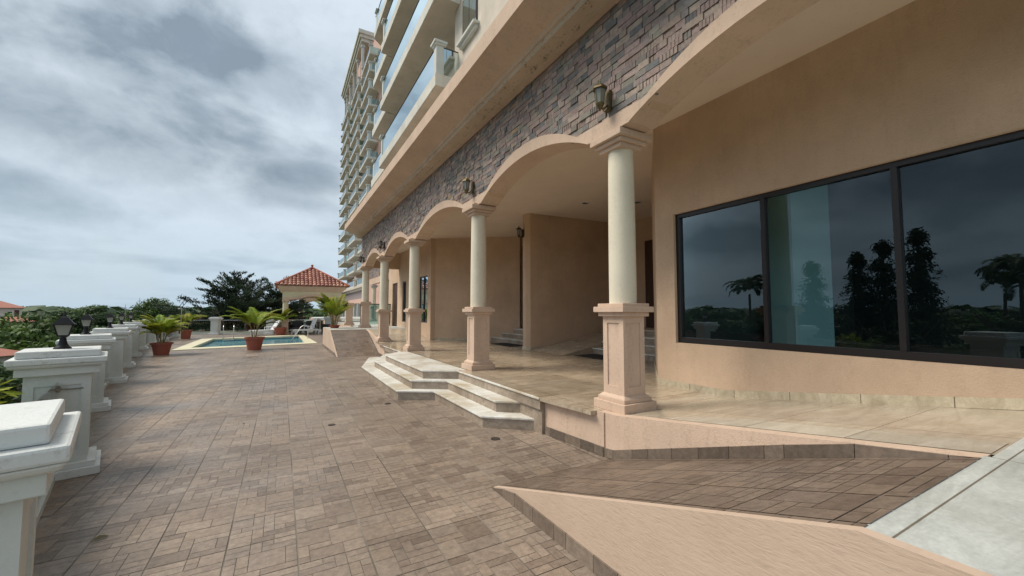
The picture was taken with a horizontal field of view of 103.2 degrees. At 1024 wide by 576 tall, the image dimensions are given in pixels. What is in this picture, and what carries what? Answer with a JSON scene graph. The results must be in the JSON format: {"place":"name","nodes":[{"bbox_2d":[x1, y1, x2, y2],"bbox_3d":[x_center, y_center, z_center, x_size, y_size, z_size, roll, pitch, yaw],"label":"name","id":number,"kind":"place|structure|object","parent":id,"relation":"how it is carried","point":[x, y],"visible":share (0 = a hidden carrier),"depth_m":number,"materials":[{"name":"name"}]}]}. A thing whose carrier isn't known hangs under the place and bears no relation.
{"place":"outdoors","nodes":[
{"label":"outdoors","id":0,"kind":"place"},
{"bbox_2d":[0,378,25,404],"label":"palm plant","id":1,"kind":"object","parent":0,"point":[12,393],"visible":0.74,"depth_m":3.00,"materials":[{"name":"green plant"}]},
{"bbox_2d":[0,0,380,309],"label":"sky","id":2,"kind":"structure","parent":0,"point":[149,148],"materials":[{"name":"grey"}]},
{"bbox_2d":[152,270,293,332],"bbox_3d":[-24.680,4.345,34.541,9.218,12.187,9.354,-2,-4,26],"label":"feathery tree","id":3,"kind":"object","parent":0,"point":[242,284],"visible":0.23,"depth_m":34.42,"materials":[{"name":"green plant"}]},
{"bbox_2d":[222,276,313,327],"bbox_3d":[-21.978,4.550,39.140,9.046,11.713,8.826,0,-3,3],"label":"feathery tree","id":4,"kind":"object","parent":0,"point":[296,307],"visible":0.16,"depth_m":37.40,"materials":[{"name":"green plant"}]},
{"bbox_2d":[33,326,609,575],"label":"terrace paving","id":5,"kind":"structure","parent":0,"point":[449,549],"depth_m":3.61,"materials":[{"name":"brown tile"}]},
{"bbox_2d":[0,399,81,575],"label":"parapet pillar","id":6,"kind":"structure","parent":5,"relation":"on","point":[37,441],"depth_m":1.25,"materials":[{"name":"white paint"}]},
{"bbox_2d":[36,382,58,526],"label":"glass parapet","id":7,"kind":"structure","parent":5,"relation":"on","point":[51,393],"depth_m":3.20,"materials":[{"name":"clear glass"}]},
{"bbox_2d":[4,346,107,480],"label":"parapet pillar","id":8,"kind":"structure","parent":5,"relation":"on","point":[40,371],"depth_m":3.72,"materials":[{"name":"white paint"}]},
{"bbox_2d":[36,386,82,400],"bbox_3d":[-4.125,1.046,3.628,0.051,0.335,0.398,-2,-4,32],"label":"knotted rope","id":9,"kind":"object","parent":8,"relation":"attached to","point":[59,388],"visible":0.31,"depth_m":3.69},
{"bbox_2d":[50,312,76,348],"bbox_3d":[-4.268,0.398,3.864,0.162,0.357,0.162,3,-5,-44],"label":"pillar lamp","id":10,"kind":"object","parent":8,"relation":"on","point":[63,325],"visible":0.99,"depth_m":3.83,"materials":[{"name":"black metal"}]},
{"bbox_2d":[55,333,115,412],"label":"parapet pillar","id":11,"kind":"structure","parent":5,"relation":"on","point":[100,402],"depth_m":6.13,"materials":[{"name":"white paint"}]},
{"bbox_2d":[78,313,94,334],"bbox_3d":[-6.579,0.539,6.274,0.162,0.357,0.162,3,-4,-41],"label":"pillar lamp","id":12,"kind":"object","parent":11,"relation":"on","point":[86,319],"visible":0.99,"depth_m":6.24,"materials":[{"name":"black metal"}]},
{"bbox_2d":[91,535,108,541],"bbox_3d":[-2.719,1.645,2.678,0.029,0.020,0.090,-2,-4,32],"label":"fallen leaf","id":13,"kind":"object","parent":5,"relation":"on","point":[98,537],"visible":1,"depth_m":2.68,"materials":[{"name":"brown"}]},
{"bbox_2d":[104,349,108,388],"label":"glass parapet","id":14,"kind":"structure","parent":5,"relation":"on","point":[106,382],"depth_m":8.26,"materials":[{"name":"clear glass"}]},
{"bbox_2d":[90,327,131,383],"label":"parapet pillar","id":15,"kind":"structure","parent":5,"relation":"on","point":[116,375],"depth_m":8.56,"materials":[{"name":"white paint"}]},
{"bbox_2d":[105,312,114,327],"bbox_3d":[-8.636,0.682,8.724,0.162,0.357,0.162,3,-4,-41],"label":"pillar lamp","id":16,"kind":"object","parent":15,"relation":"on","point":[110,317],"visible":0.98,"depth_m":8.69,"materials":[{"name":"black metal"}]},
{"bbox_2d":[112,324,137,367],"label":"parapet pillar","id":17,"kind":"structure","parent":5,"relation":"on","point":[129,362],"depth_m":10.94,"materials":[{"name":"white paint"}]},
{"bbox_2d":[118,313,124,324],"bbox_3d":[-10.649,0.819,11.074,0.162,0.357,0.162,3,-4,-41],"label":"pillar lamp","id":18,"kind":"object","parent":17,"relation":"on","point":[121,316],"visible":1,"depth_m":11.04,"materials":[{"name":"black metal"}]},
{"bbox_2d":[123,322,143,356],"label":"parapet pillar","id":19,"kind":"structure","parent":5,"relation":"on","point":[135,346],"depth_m":13.55,"materials":[{"name":"white paint"}]},
{"bbox_2d":[128,313,133,321],"bbox_3d":[-12.858,0.972,13.691,0.162,0.357,0.162,3,-4,-41],"label":"pillar lamp","id":20,"kind":"object","parent":19,"relation":"on","point":[130,315],"visible":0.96,"depth_m":13.66,"materials":[{"name":"black metal"}]},
{"bbox_2d":[133,320,148,349],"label":"parapet pillar","id":21,"kind":"structure","parent":5,"relation":"on","point":[142,342],"depth_m":16.03,"materials":[{"name":"white paint"}]},
{"bbox_2d":[146,330,149,345],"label":"pillar","id":22,"kind":"structure","parent":5,"relation":"on","point":[147,339],"depth_m":18.04,"materials":[{"name":"white paint"}]},
{"bbox_2d":[142,319,156,344],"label":"parapet pillar","id":23,"kind":"structure","parent":5,"relation":"on","point":[152,338],"depth_m":18.60,"materials":[{"name":"white paint"}]},
{"bbox_2d":[132,314,189,354],"bbox_3d":[-12.284,1.612,14.226,1.503,1.442,1.523,-1,-3,14],"label":"potted palm","id":24,"kind":"object","parent":5,"relation":"on","point":[166,325],"visible":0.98,"depth_m":14.12,"materials":[{"name":"plant"}]},
{"bbox_2d":[160,318,169,340],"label":"parapet pillar","id":25,"kind":"structure","parent":5,"relation":"on","point":[167,338],"depth_m":21.28,"materials":[{"name":"white paint"}]},
{"bbox_2d":[170,318,179,336],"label":"parapet pillar","id":26,"kind":"structure","parent":5,"relation":"on","point":[175,333],"depth_m":24.01,"materials":[{"name":"white paint"}]},
{"bbox_2d":[178,308,181,340],"bbox_3d":[-17.297,1.889,21.158,0.240,1.698,0.180,2,-4,-29],"label":"pool shower","id":27,"kind":"object","parent":5,"relation":"on","point":[181,321],"visible":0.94,"depth_m":21.17,"materials":[{"name":"silver metal"}]},
{"bbox_2d":[167,313,206,338],"bbox_3d":[-18.230,2.120,22.636,1.486,1.410,1.844,-2,-4,32],"label":"potted palm","id":28,"kind":"object","parent":5,"relation":"on","point":[185,334],"visible":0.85,"depth_m":22.46,"materials":[{"name":"plant"}]},
{"bbox_2d":[191,320,210,334],"bbox_3d":[-20.597,2.572,26.556,1.534,0.965,0.100,1,-3,-11],"label":"glass fence","id":29,"kind":"object","parent":5,"relation":"on","point":[200,320],"visible":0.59,"depth_m":26.56,"materials":[{"name":"silver metal"}]},
{"bbox_2d":[208,317,223,334],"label":"parapet pillar","id":30,"kind":"structure","parent":5,"relation":"on","point":[215,328],"depth_m":26.57,"materials":[{"name":"white paint"}]},
{"bbox_2d":[220,320,263,334],"bbox_3d":[-17.937,2.605,27.114,2.639,0.965,0.100,1,-3,-13],"label":"glass fence","id":31,"kind":"object","parent":5,"relation":"on","point":[239,333],"visible":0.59,"depth_m":26.98,"materials":[{"name":"silver metal"}]},
{"bbox_2d":[171,335,316,350],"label":"swimming pool","id":32,"kind":"structure","parent":5,"relation":"in","point":[213,343],"depth_m":20.86,"materials":[{"name":"stone"}]},
{"bbox_2d":[223,325,234,340],"bbox_3d":[-15.914,2.704,22.777,0.524,1.261,0.612,2,-4,-35],"label":"pool ladder","id":33,"kind":"object","parent":32,"relation":"attached to","point":[233,332],"visible":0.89,"depth_m":22.67,"materials":[{"name":"silver metal"}]},
{"bbox_2d":[291,325,308,341],"bbox_3d":[-11.662,2.614,22.259,0.878,1.188,0.078,2,-4,-29],"label":"pool handrail","id":34,"kind":"object","parent":32,"relation":"attached to","point":[299,329],"visible":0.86,"depth_m":22.32,"materials":[{"name":"silver metal"}]},
{"bbox_2d":[219,306,284,349],"bbox_3d":[-10.374,1.592,16.160,2.169,1.708,1.560,3,-4,-41],"label":"potted palm","id":35,"kind":"object","parent":5,"relation":"on","point":[255,342],"visible":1,"depth_m":16.07,"materials":[{"name":"plant"}]},
{"bbox_2d":[249,320,280,333],"bbox_3d":[-15.870,2.540,26.201,0.784,0.988,1.750,-3,-4,42],"label":"sun lounger","id":36,"kind":"object","parent":5,"relation":"on","point":[274,325],"visible":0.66,"depth_m":26.20,"materials":[{"name":"white plastic"}]},
{"bbox_2d":[264,319,274,333],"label":"parapet pillar","id":37,"kind":"structure","parent":5,"relation":"on","point":[270,324],"depth_m":27.27,"materials":[{"name":"white paint"}]},
{"bbox_2d":[270,309,296,334],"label":"potted palm","id":38,"kind":"object","parent":5,"relation":"on","point":[279,330],"visible":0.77,"depth_m":25.79,"materials":[{"name":"plant"}]},
{"bbox_2d":[288,321,301,333],"bbox_3d":[-14.647,2.668,27.471,0.700,0.880,0.605,1,-3,-12],"label":"wicker chair","id":39,"kind":"object","parent":5,"relation":"on","point":[296,325],"visible":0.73,"depth_m":27.65,"materials":[{"name":"black"}]},
{"bbox_2d":[290,318,320,333],"bbox_3d":[-13.779,2.555,27.110,1.750,1.063,0.784,3,-5,-44],"label":"sun lounger","id":40,"kind":"object","parent":5,"relation":"on","point":[313,323],"visible":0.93,"depth_m":27.15,"materials":[{"name":"white plastic"}]},
{"bbox_2d":[290,319,323,333],"bbox_3d":[-14.603,2.655,27.973,2.994,0.965,0.100,1,-3,-17],"label":"glass fence","id":41,"kind":"object","parent":5,"relation":"on","point":[309,319],"visible":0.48,"depth_m":28.14,"materials":[{"name":"silver metal"}]},
{"bbox_2d":[304,321,315,333],"bbox_3d":[-13.998,2.708,28.144,0.700,0.880,0.605,2,-4,-35],"label":"wicker chair","id":42,"kind":"object","parent":5,"relation":"on","point":[308,323],"visible":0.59,"depth_m":27.85,"materials":[{"name":"black"}]},
{"bbox_2d":[274,265,349,334],"bbox_3d":[-14.252,0.752,28.825,4.550,4.864,4.570,2,-4,-29],"label":"gazebo","id":43,"kind":"object","parent":5,"relation":"on","point":[311,282],"visible":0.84,"depth_m":27.29,"materials":[{"name":"red tile"}]},
{"bbox_2d":[321,321,330,332],"bbox_3d":[-13.055,2.727,28.468,0.605,0.880,0.700,2,-4,-29],"label":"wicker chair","id":44,"kind":"object","parent":5,"relation":"on","point":[324,325],"visible":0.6,"depth_m":28.11,"materials":[{"name":"black"}]},
{"bbox_2d":[323,317,333,323],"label":"parapet pillar","id":45,"kind":"structure","parent":5,"relation":"on","point":[328,320],"depth_m":28.26,"materials":[{"name":"white paint"}]},
{"bbox_2d":[309,318,353,327],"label":"landing wall","id":46,"kind":"structure","parent":5,"relation":"on","point":[341,325],"depth_m":31.36,"materials":[{"name":"white paint"}]},
{"bbox_2d":[322,328,378,356],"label":"access ramp","id":47,"kind":"structure","parent":5,"relation":"on","point":[349,342],"depth_m":14.83,"materials":[{"name":"stone"}]},
{"bbox_2d":[361,346,544,429],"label":"entrance steps","id":48,"kind":"structure","parent":5,"relation":"on","point":[400,375],"depth_m":6.89,"materials":[{"name":"stone"}]},
{"bbox_2d":[345,0,1023,456],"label":"apartment building","id":49,"kind":"structure","parent":5,"relation":"on","point":[829,194],"depth_m":5.96,"materials":[{"name":"beige paint"}]},
{"bbox_2d":[378,239,384,248],"bbox_3d":[-4.604,-1.545,14.287,0.226,0.352,0.149,2,-4,-29],"label":"wall lantern","id":50,"kind":"object","parent":49,"relation":"attached to","point":[380,244],"depth_m":14.25,"materials":[{"name":"brown metal"}]},
{"bbox_2d":[393,283,397,325],"bbox_3d":[-5.656,0.812,19.885,0.060,2.100,1.000,2,-4,-29],"label":"door","id":51,"kind":"structure","parent":49,"relation":"in","point":[396,284],"depth_m":19.99,"materials":[{"name":"brown wood"}]},
{"bbox_2d":[403,281,405,321],"bbox_3d":[-4.820,0.609,18.385,0.055,1.830,0.650,2,-4,-29],"label":"window","id":52,"kind":"structure","parent":49,"relation":"in","point":[404,284],"depth_m":18.57,"materials":[{"name":"black glass"}]},
{"bbox_2d":[420,275,427,322],"bbox_3d":[-3.447,0.443,15.967,0.055,1.820,1.220,2,-4,-29],"label":"window","id":53,"kind":"structure","parent":49,"relation":"in","point":[423,280],"depth_m":15.96,"materials":[{"name":"black glass"}]},
{"bbox_2d":[456,0,478,50],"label":"window","id":54,"kind":"structure","parent":49,"relation":"in","point":[470,22],"depth_m":12.69,"materials":[{"name":"white metal"}]},
{"bbox_2d":[462,176,473,194],"bbox_3d":[-0.832,-1.933,7.643,0.226,0.352,0.149,2,-4,-29],"label":"wall lantern","id":55,"kind":"object","parent":49,"relation":"attached to","point":[466,181],"depth_m":7.60,"materials":[{"name":"gold metal"}]},
{"bbox_2d":[377,343,596,414],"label":"porch edge slab","id":56,"kind":"structure","parent":49,"relation":"on","point":[545,398],"depth_m":5.16,"materials":[{"name":"stone"}]},
{"bbox_2d":[516,227,523,237],"bbox_3d":[0.216,-1.573,11.406,0.226,0.352,0.149,2,-4,-29],"label":"wall lantern","id":57,"kind":"object","parent":49,"relation":"attached to","point":[520,231],"depth_m":11.37,"materials":[{"name":"brown metal"}]},
{"bbox_2d":[522,246,522,327],"bbox_3d":[0.898,0.182,14.674,1.068,3.450,0.100,-1,-3,9],"label":"door","id":58,"kind":"structure","parent":49,"relation":"in","point":[522,246],"depth_m":14.71,"materials":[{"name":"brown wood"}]},
{"bbox_2d":[592,80,611,112],"bbox_3d":[0.982,-2.100,4.446,0.226,0.352,0.149,2,-4,-29],"label":"wall lantern","id":59,"kind":"object","parent":49,"relation":"attached to","point":[603,96],"depth_m":4.41,"materials":[{"name":"gold metal"}]},
{"bbox_2d":[645,240,653,327],"bbox_3d":[4.297,-0.157,11.015,0.070,2.500,1.680,2,-4,-29],"label":"door","id":60,"kind":"structure","parent":49,"relation":"in","point":[649,285],"depth_m":11.59,"materials":[{"name":"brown wood"}]},
{"bbox_2d":[675,129,1023,368],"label":"window","id":61,"kind":"structure","parent":49,"relation":"in","point":[894,167],"depth_m":3.84,"materials":[{"name":"brown metal"}]},
{"bbox_2d":[492,411,993,575],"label":"access ramp","id":62,"kind":"structure","parent":5,"relation":"on","point":[651,496],"depth_m":2.07,"materials":[{"name":"stone"}]},
{"bbox_2d":[311,317,406,329],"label":"landing floor","id":63,"kind":"structure","parent":0,"point":[373,324],"depth_m":20.20,"materials":[{"name":"beige tile"}]},
{"bbox_2d":[313,293,353,327],"bbox_3d":[-7.636,0.964,17.454,1.666,1.508,1.841,2,-4,-29],"label":"potted palm","id":64,"kind":"object","parent":63,"relation":"on","point":[332,306],"visible":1,"depth_m":17.31,"materials":[{"name":"plant"}]},
{"bbox_2d":[343,303,354,324],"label":"pedestal pillar","id":65,"kind":"structure","parent":63,"relation":"on","point":[349,316],"depth_m":20.98,"materials":[{"name":"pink paint"}]},
{"bbox_2d":[360,304,390,325],"bbox_3d":[-6.704,1.322,19.951,1.450,1.090,0.050,2,-4,-29],"label":"glass railing","id":66,"kind":"object","parent":63,"relation":"on","point":[375,304],"visible":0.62,"depth_m":19.97,"materials":[{"name":"glass"}]},
{"bbox_2d":[369,268,388,320],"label":"wing","id":67,"kind":"structure","parent":63,"relation":"on","point":[374,285],"depth_m":30.37,"materials":[{"name":"beige paint"}]},
{"bbox_2d":[371,329,433,341],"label":"porch ramp floor","id":68,"kind":"structure","parent":0,"point":[397,335],"depth_m":15.43,"materials":[{"name":"beige tile"}]},
{"bbox_2d":[369,329,377,336],"bbox_3d":[-5.101,1.757,15.527,0.330,0.288,2.080,2,-4,-29],"label":"porch ramp border","id":69,"kind":"object","parent":68,"relation":"on","point":[375,331],"visible":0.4,"depth_m":15.97,"materials":[{"name":"stone"}]},
{"bbox_2d":[381,340,706,410],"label":"porch floor","id":70,"kind":"structure","parent":0,"point":[578,380],"depth_m":7.14,"materials":[{"name":"beige tile"}]},
{"bbox_2d":[491,343,522,346],"bbox_3d":[-0.137,1.796,12.886,0.550,0.014,1.300,2,-4,-29],"label":"doormat","id":71,"kind":"object","parent":70,"relation":"on","point":[508,344],"visible":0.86,"depth_m":12.83,"materials":[{"name":"black rubber"}]},
{"bbox_2d":[575,354,602,359],"bbox_3d":[2.024,1.593,9.403,0.630,0.014,1.000,2,-4,-29],"label":"doormat","id":72,"kind":"object","parent":70,"relation":"on","point":[597,356],"visible":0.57,"depth_m":9.40,"materials":[{"name":"black rubber"}]},
{"bbox_2d":[629,394,1023,454],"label":"porch ramp floor","id":73,"kind":"structure","parent":0,"point":[1000,425],"depth_m":3.21,"materials":[{"name":"beige tile"}]},
{"bbox_2d":[664,417,1007,452],"bbox_3d":[2.013,1.024,2.994,0.330,0.288,2.080,2,-4,-29],"label":"porch ramp border","id":74,"kind":"object","parent":73,"relation":"on","point":[950,443],"visible":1,"depth_m":2.58,"materials":[{"name":"concrete"}]},
{"bbox_2d":[864,438,1023,575],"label":"landing floor","id":75,"kind":"structure","parent":0,"point":[971,515],"depth_m":1.38,"materials":[{"name":"stone"}]},
{"bbox_3d":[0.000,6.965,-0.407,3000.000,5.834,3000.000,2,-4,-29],"label":"ground","id":76,"kind":"structure","parent":0,"visible":0},
{"bbox_2d":[0,348,17,365],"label":"house","id":77,"kind":"structure","parent":76,"relation":"on","point":[6,354],"depth_m":40.21,"materials":[{"name":"orange tile"}]},
{"bbox_2d":[0,363,17,404],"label":"tree","id":78,"kind":"object","parent":76,"relation":"on","point":[10,401],"visible":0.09,"depth_m":32.13,"materials":[{"name":"green plant"}]},
{"bbox_2d":[0,361,22,403],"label":"tree","id":79,"kind":"object","parent":76,"relation":"on","point":[17,382],"visible":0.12,"depth_m":27.15,"materials":[{"name":"green plant"}]},
{"bbox_2d":[0,301,25,316],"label":"house","id":80,"kind":"structure","parent":76,"relation":"on","point":[9,307],"depth_m":92.33,"materials":[{"name":"white paint"}]},
{"bbox_2d":[0,312,26,325],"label":"tree","id":81,"kind":"object","parent":76,"relation":"on","point":[5,322],"visible":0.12,"depth_m":82.00,"materials":[{"name":"green plant"}]},
{"bbox_2d":[0,317,31,324],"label":"house","id":82,"kind":"structure","parent":76,"relation":"on","point":[11,320],"depth_m":87.39,"materials":[{"name":"orange tile"}]},
{"bbox_2d":[0,322,33,347],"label":"tree","id":83,"kind":"object","parent":76,"relation":"on","point":[6,327],"visible":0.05,"depth_m":60.47,"materials":[{"name":"green plant"}]},
{"bbox_2d":[0,314,49,330],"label":"tree","id":84,"kind":"object","parent":76,"relation":"on","point":[31,318],"visible":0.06,"depth_m":71.72,"materials":[{"name":"green plant"}]},
{"bbox_2d":[0,316,73,350],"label":"tree","id":85,"kind":"object","parent":76,"relation":"on","point":[15,339],"visible":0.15,"depth_m":50.17,"materials":[{"name":"green plant"}]},
{"bbox_2d":[18,324,83,336],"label":"tree","id":86,"kind":"object","parent":76,"relation":"on","point":[75,330],"visible":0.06,"depth_m":70.54,"materials":[{"name":"green plant"}]},
{"bbox_2d":[62,308,84,314],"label":"tree","id":87,"kind":"object","parent":76,"relation":"on","point":[78,311],"visible":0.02,"depth_m":168.09,"materials":[{"name":"green plant"}]},
{"bbox_2d":[40,304,118,329],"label":"tree","id":88,"kind":"object","parent":76,"relation":"on","point":[98,315],"visible":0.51,"depth_m":75.01,"materials":[{"name":"green plant"}]},
{"bbox_2d":[89,323,118,331],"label":"tree","id":89,"kind":"object","parent":76,"relation":"on","point":[90,330],"depth_m":65.73,"materials":[{"name":"green plant"}]},
{"bbox_2d":[121,297,179,320],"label":"tree","id":90,"kind":"object","parent":76,"relation":"on","point":[147,306],"visible":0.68,"depth_m":70.95,"materials":[{"name":"green plant"}]},
{"bbox_2d":[151,299,186,318],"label":"tree","id":91,"kind":"object","parent":76,"relation":"on","point":[166,305],"visible":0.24,"depth_m":72.04,"materials":[{"name":"green plant"}]},
{"bbox_2d":[22,305,322,319],"bbox_3d":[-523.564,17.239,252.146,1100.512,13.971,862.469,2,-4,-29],"label":"distant woodland","id":92,"kind":"object","parent":76,"relation":"on","point":[40,309],"visible":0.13,"depth_m":207.14,"materials":[{"name":"green plant"}]},
{"bbox_2d":[179,302,237,333],"bbox_3d":[-27.122,6.348,36.664,8.212,11.032,8.773,-1,-3,11],"label":"feathery tree","id":93,"kind":"object","parent":76,"relation":"on","point":[209,310],"visible":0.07,"depth_m":36.04,"materials":[{"name":"green plant"}]},
{"bbox_2d":[305,312,321,318],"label":"tree","id":94,"kind":"object","parent":76,"relation":"on","point":[314,313],"visible":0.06,"depth_m":144.76,"materials":[{"name":"green plant"}]},
{"bbox_2d":[337,28,446,363],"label":"tower block","id":95,"kind":"structure","parent":76,"relation":"on","point":[361,96],"depth_m":78.69,"materials":[{"name":"beige concrete"}]},
{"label":"undergrowth","id":96,"kind":"object","parent":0,"visible":0},
{"bbox_2d":[204,286,307,330],"bbox_3d":[-22.802,5.341,34.112,9.181,11.545,8.594,0,-3,7],"label":"feathery tree","id":97,"kind":"object","parent":96,"relation":"on","point":[239,300],"visible":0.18,"depth_m":33.77,"materials":[{"name":"green plant"}]}
]}

